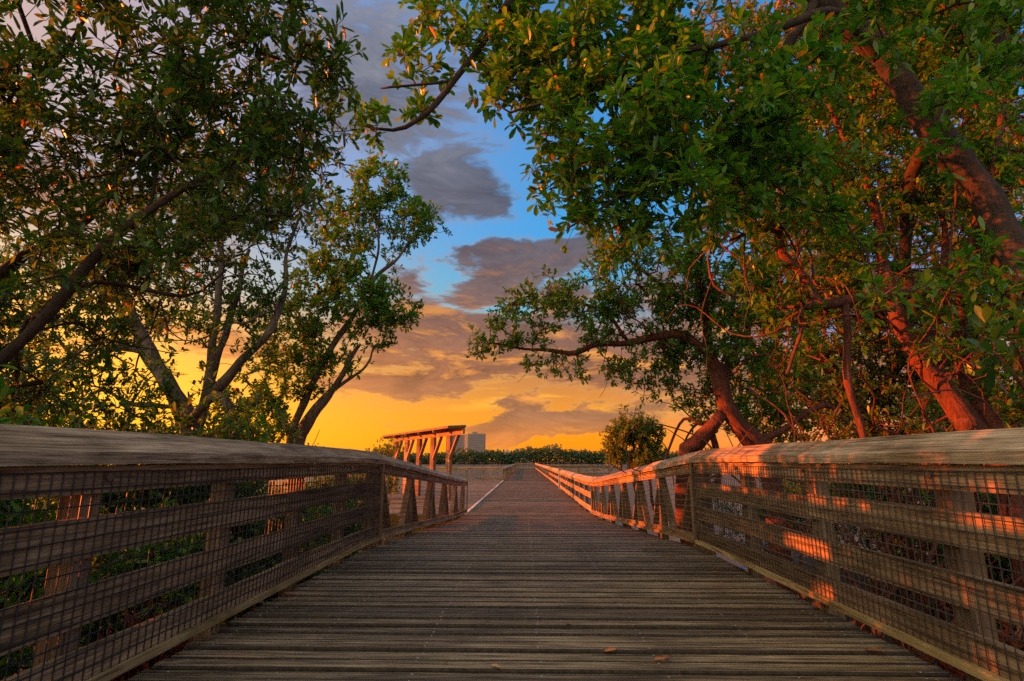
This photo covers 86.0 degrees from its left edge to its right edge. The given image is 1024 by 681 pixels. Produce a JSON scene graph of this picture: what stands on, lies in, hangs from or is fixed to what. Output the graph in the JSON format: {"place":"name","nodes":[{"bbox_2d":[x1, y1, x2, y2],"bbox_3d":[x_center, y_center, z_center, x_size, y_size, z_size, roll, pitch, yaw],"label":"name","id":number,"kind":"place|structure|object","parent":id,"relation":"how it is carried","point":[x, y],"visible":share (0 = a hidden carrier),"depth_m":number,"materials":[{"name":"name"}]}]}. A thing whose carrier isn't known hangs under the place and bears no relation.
{"place":"outdoors","nodes":[
{"label":"outdoors","id":0,"kind":"place"},
{"bbox_2d":[354,480,501,514],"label":"platform floor","id":1,"kind":"structure","parent":0,"point":[478,490],"depth_m":26.12,"materials":[{"name":"brown wood"}]},
{"bbox_2d":[382,425,465,500],"bbox_3d":[-4.327,5.554,24.855,0.855,2.923,9.512,6,-14,-27],"label":"shade shelter","id":2,"kind":"object","parent":1,"relation":"on","point":[433,434],"visible":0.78,"depth_m":23.89,"materials":[{"name":"brown wood"}]},
{"bbox_2d":[414,467,501,479],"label":"railing","id":3,"kind":"object","parent":1,"relation":"attached to","point":[473,468],"visible":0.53,"depth_m":45.05,"materials":[{"name":"brown wood"}]},
{"bbox_2d":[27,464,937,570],"bbox_3d":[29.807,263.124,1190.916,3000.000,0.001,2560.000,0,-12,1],"label":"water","id":4,"kind":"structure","parent":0,"point":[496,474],"depth_m":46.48,"materials":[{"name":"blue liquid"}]},
{"bbox_2d":[364,435,406,499],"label":"shrub","id":5,"kind":"object","parent":4,"relation":"in","point":[389,447],"visible":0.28,"depth_m":22.68,"materials":[{"name":"green plant"}]},
{"bbox_2d":[599,403,673,536],"bbox_3d":[3.932,4.236,17.372,2.369,4.478,1.812,0,-12,1],"label":"mangrove bush","id":6,"kind":"object","parent":4,"relation":"in","point":[648,447],"visible":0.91,"depth_m":17.36,"materials":[{"name":"green plant"}]},
{"bbox_2d":[756,463,834,533],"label":"shrub","id":7,"kind":"object","parent":4,"relation":"in","point":[760,487],"visible":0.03,"depth_m":15.34,"materials":[{"name":"green plant"}]},
{"bbox_2d":[899,463,948,504],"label":"shrub","id":8,"kind":"object","parent":4,"relation":"in","point":[918,489],"visible":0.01,"depth_m":14.92,"materials":[{"name":"green plant"}]},
{"bbox_2d":[0,461,1023,673],"bbox_3d":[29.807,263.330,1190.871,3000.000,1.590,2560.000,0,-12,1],"label":"ground","id":9,"kind":"structure","parent":0,"point":[888,638],"depth_m":8.81,"materials":[{"name":"brown soil"}]},
{"bbox_2d":[0,189,58,381],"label":"mangrove tree","id":10,"kind":"object","parent":9,"relation":"on","point":[8,247],"visible":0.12,"depth_m":10.60,"materials":[{"name":"green plant"}]},
{"bbox_2d":[0,567,83,679],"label":"shrub","id":11,"kind":"object","parent":9,"relation":"on","point":[12,601],"visible":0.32,"depth_m":2.45,"materials":[{"name":"green plant"}]},
{"bbox_2d":[0,356,95,508],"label":"shrub","id":12,"kind":"object","parent":9,"relation":"on","point":[52,408],"visible":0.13,"depth_m":6.74,"materials":[{"name":"green plant"}]},
{"bbox_2d":[0,365,112,674],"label":"shrub","id":13,"kind":"object","parent":9,"relation":"on","point":[16,504],"visible":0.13,"depth_m":3.10,"materials":[{"name":"green plant"}]},
{"bbox_2d":[22,497,245,674],"bbox_3d":[-2.452,1.929,3.536,1.296,1.750,1.316,0,-12,1],"label":"shrub","id":14,"kind":"object","parent":9,"relation":"on","point":[104,620],"visible":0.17,"depth_m":3.44,"materials":[{"name":"green plant"}]},
{"bbox_2d":[10,360,264,657],"bbox_3d":[-3.225,1.584,4.794,1.648,2.964,2.072,-9,-15,37],"label":"shrub","id":15,"kind":"object","parent":9,"relation":"on","point":[220,432],"visible":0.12,"depth_m":4.67,"materials":[{"name":"green plant"}]},
{"bbox_2d":[98,599,193,680],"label":"shrub","id":16,"kind":"object","parent":9,"relation":"on","point":[146,665],"visible":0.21,"depth_m":3.06,"materials":[{"name":"green plant"}]},
{"bbox_2d":[0,113,336,463],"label":"mangrove tree","id":17,"kind":"object","parent":9,"relation":"on","point":[161,371],"visible":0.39,"depth_m":8.28,"materials":[{"name":"green plant"}]},
{"bbox_2d":[0,0,385,523],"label":"leaning tree","id":18,"kind":"object","parent":9,"relation":"on","point":[185,87],"visible":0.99,"depth_m":3.86,"materials":[{"name":"green plant"}]},
{"bbox_2d":[154,396,329,641],"bbox_3d":[-3.379,1.998,5.933,2.272,2.646,2.346,0,-12,1],"label":"shrub","id":19,"kind":"object","parent":9,"relation":"on","point":[265,440],"depth_m":5.80,"materials":[{"name":"green plant"}]},
{"bbox_2d":[194,390,302,493],"bbox_3d":[-3.624,2.134,7.208,1.530,2.922,1.729,4,-13,-19],"label":"shrub","id":20,"kind":"object","parent":9,"relation":"on","point":[280,422],"visible":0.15,"depth_m":7.42,"materials":[{"name":"green plant"}]},
{"bbox_2d":[202,481,326,627],"bbox_3d":[-2.459,2.213,5.152,1.535,1.888,1.383,0,-12,1],"label":"shrub","id":21,"kind":"object","parent":9,"relation":"on","point":[257,605],"visible":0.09,"depth_m":5.08,"materials":[{"name":"green plant"}]},
{"bbox_2d":[209,145,452,482],"bbox_3d":[-3.281,0.035,10.447,4.099,8.542,2.185,0,-12,1],"label":"mangrove tree","id":22,"kind":"object","parent":9,"relation":"on","point":[310,328],"visible":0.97,"depth_m":10.45,"materials":[{"name":"green plant"}]},
{"bbox_2d":[299,498,362,582],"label":"shrub","id":23,"kind":"object","parent":9,"relation":"on","point":[328,537],"visible":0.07,"depth_m":7.01,"materials":[{"name":"green plant"}]},
{"bbox_2d":[302,475,364,558],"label":"shrub","id":24,"kind":"object","parent":9,"relation":"on","point":[316,484],"visible":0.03,"depth_m":8.61,"materials":[{"name":"green plant"}]},
{"bbox_2d":[312,473,399,560],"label":"shrub","id":25,"kind":"object","parent":9,"relation":"on","point":[392,485],"visible":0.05,"depth_m":11.31,"materials":[{"name":"green plant"}]},
{"bbox_2d":[452,432,485,461],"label":"apartment building","id":26,"kind":"structure","parent":9,"relation":"on","point":[474,441],"depth_m":747.25,"materials":[{"name":"concrete"}]},
{"bbox_2d":[307,443,854,463],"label":"treeline","id":27,"kind":"object","parent":9,"relation":"on","point":[538,455],"visible":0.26,"depth_m":387.91,"materials":[{"name":"green plant"}]},
{"bbox_2d":[464,216,882,595],"bbox_3d":[2.722,1.087,9.014,7.047,6.940,2.497,0,-12,1],"label":"mangrove tree","id":28,"kind":"object","parent":9,"relation":"on","point":[728,314],"visible":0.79,"depth_m":9.12,"materials":[{"name":"green plant"}]},
{"bbox_2d":[341,0,1023,374],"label":"leaning tree","id":29,"kind":"object","parent":9,"relation":"on","point":[669,58],"visible":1,"depth_m":4.72,"materials":[{"name":"green plant"}]},
{"bbox_2d":[713,486,841,551],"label":"shrub","id":30,"kind":"object","parent":9,"relation":"on","point":[760,516],"visible":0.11,"depth_m":10.21,"materials":[{"name":"green plant"}]},
{"bbox_2d":[606,0,1023,587],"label":"mangrove tree","id":31,"kind":"object","parent":9,"relation":"on","point":[981,414],"visible":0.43,"depth_m":5.68,"materials":[{"name":"green plant"}]},
{"bbox_2d":[610,253,1023,668],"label":"mangrove thicket","id":32,"kind":"object","parent":9,"relation":"on","point":[923,400],"visible":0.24,"depth_m":5.99,"materials":[{"name":"green plant"}]},
{"bbox_2d":[781,462,918,544],"bbox_3d":[7.359,3.538,11.888,2.846,2.196,2.610,0,-12,1],"label":"shrub","id":33,"kind":"object","parent":9,"relation":"on","point":[786,482],"visible":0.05,"depth_m":11.77,"materials":[{"name":"green plant"}]},
{"bbox_2d":[687,0,1021,555],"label":"background tree","id":34,"kind":"object","parent":9,"relation":"on","point":[897,363],"visible":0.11,"depth_m":11.51,"materials":[{"name":"green plant"}]},
{"bbox_2d":[829,463,943,599],"bbox_3d":[5.601,2.744,8.287,1.857,2.193,1.876,9,-15,-35],"label":"shrub","id":35,"kind":"object","parent":9,"relation":"on","point":[877,534],"visible":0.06,"depth_m":8.16,"materials":[{"name":"green plant"}]},
{"bbox_2d":[860,0,1023,433],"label":"background tree","id":36,"kind":"object","parent":9,"relation":"on","point":[1018,139],"visible":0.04,"depth_m":10.28,"materials":[{"name":"green plant"}]},
{"bbox_2d":[898,463,995,506],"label":"shrub","id":37,"kind":"object","parent":9,"relation":"on","point":[922,488],"depth_m":11.27,"materials":[{"name":"green plant"}]},
{"bbox_2d":[888,377,1023,585],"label":"shrub","id":38,"kind":"object","parent":9,"relation":"on","point":[932,416],"visible":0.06,"depth_m":7.34,"materials":[{"name":"green plant"}]},
{"bbox_2d":[910,490,1023,649],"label":"shrub","id":39,"kind":"object","parent":9,"relation":"on","point":[985,509],"visible":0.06,"depth_m":5.53,"materials":[{"name":"green plant"}]},
{"bbox_2d":[919,602,1023,680],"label":"shrub","id":40,"kind":"object","parent":9,"relation":"on","point":[956,673],"visible":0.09,"depth_m":3.04,"materials":[{"name":"green plant"}]},
{"bbox_2d":[951,392,1023,571],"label":"shrub","id":41,"kind":"object","parent":9,"relation":"on","point":[1014,425],"visible":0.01,"depth_m":8.32,"materials":[{"name":"green plant"}]},
{"bbox_2d":[0,0,1023,460],"label":"sky","id":42,"kind":"structure","parent":0,"point":[468,165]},
{"bbox_2d":[123,468,964,680],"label":"boardwalk path","id":43,"kind":"structure","parent":0,"point":[468,601],"depth_m":3.37,"materials":[{"name":"brown wood"}]},
{"bbox_2d":[0,424,467,680],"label":"railing","id":44,"kind":"object","parent":43,"relation":"attached to","point":[72,540],"visible":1,"depth_m":2.60,"materials":[{"name":"wood"}]},
{"bbox_2d":[464,480,503,514],"bbox_3d":[-1.056,8.314,30.610,0.090,0.052,28.690,0,-12,1],"label":"path edge line","id":45,"kind":"object","parent":43,"relation":"on","point":[475,504],"visible":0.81,"depth_m":22.41,"materials":[{"name":"white paint"}]},
{"bbox_2d":[503,463,516,479],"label":"railing","id":46,"kind":"object","parent":43,"relation":"attached to","point":[508,470],"visible":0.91,"depth_m":56.83,"materials":[{"name":"wood"}]},
{"bbox_2d":[517,463,534,467],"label":"railing","id":47,"kind":"object","parent":43,"relation":"attached to","point":[518,465],"visible":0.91,"depth_m":113.28,"materials":[{"name":"brown wood"}]},
{"bbox_2d":[535,463,558,486],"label":"railing","id":48,"kind":"object","parent":43,"relation":"attached to","point":[546,471],"visible":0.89,"depth_m":44.41,"materials":[{"name":"brown wood"}]},
{"bbox_2d":[558,468,561,488],"bbox_3d":[2.726,8.131,31.124,0.200,1.770,0.200,0,-12,1],"label":"gate post","id":49,"kind":"object","parent":43,"relation":"on","point":[559,475],"visible":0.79,"depth_m":31.15,"materials":[{"name":"wood"}]},
{"bbox_2d":[174,529,951,680],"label":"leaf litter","id":50,"kind":"object","parent":43,"relation":"on","point":[575,581],"visible":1,"depth_m":3.27,"materials":[{"name":"brown plant"}]},
{"bbox_2d":[604,648,615,651],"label":"dry leaf","id":51,"kind":"object","parent":43,"relation":"on","point":[609,649],"visible":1,"depth_m":2.78,"materials":[{"name":"orange plant"}]},
{"bbox_2d":[654,657,665,660],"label":"dry leaf","id":52,"kind":"object","parent":43,"relation":"on","point":[658,658],"visible":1,"depth_m":2.66,"materials":[{"name":"orange plant"}]},
{"bbox_2d":[559,427,1023,680],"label":"railing","id":53,"kind":"object","parent":43,"relation":"attached to","point":[960,529],"visible":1,"depth_m":2.96,"materials":[{"name":"wood"}]},
{"bbox_2d":[864,648,885,651],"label":"dry leaf","id":54,"kind":"object","parent":43,"relation":"on","point":[874,650],"visible":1,"depth_m":2.77,"materials":[{"name":"brown plant"}]},
{"bbox_2d":[956,300,1023,392],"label":"leafy branch","id":55,"kind":"object","parent":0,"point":[998,331],"visible":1,"depth_m":2.84,"materials":[{"name":"green plant"}]},
{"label":"side path","id":56,"kind":"structure","parent":0,"visible":0},
{"bbox_2d":[546,465,609,476],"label":"railing","id":57,"kind":"object","parent":56,"relation":"attached to","point":[581,466],"visible":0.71,"depth_m":60.13,"materials":[{"name":"brown wood"}]}
]}

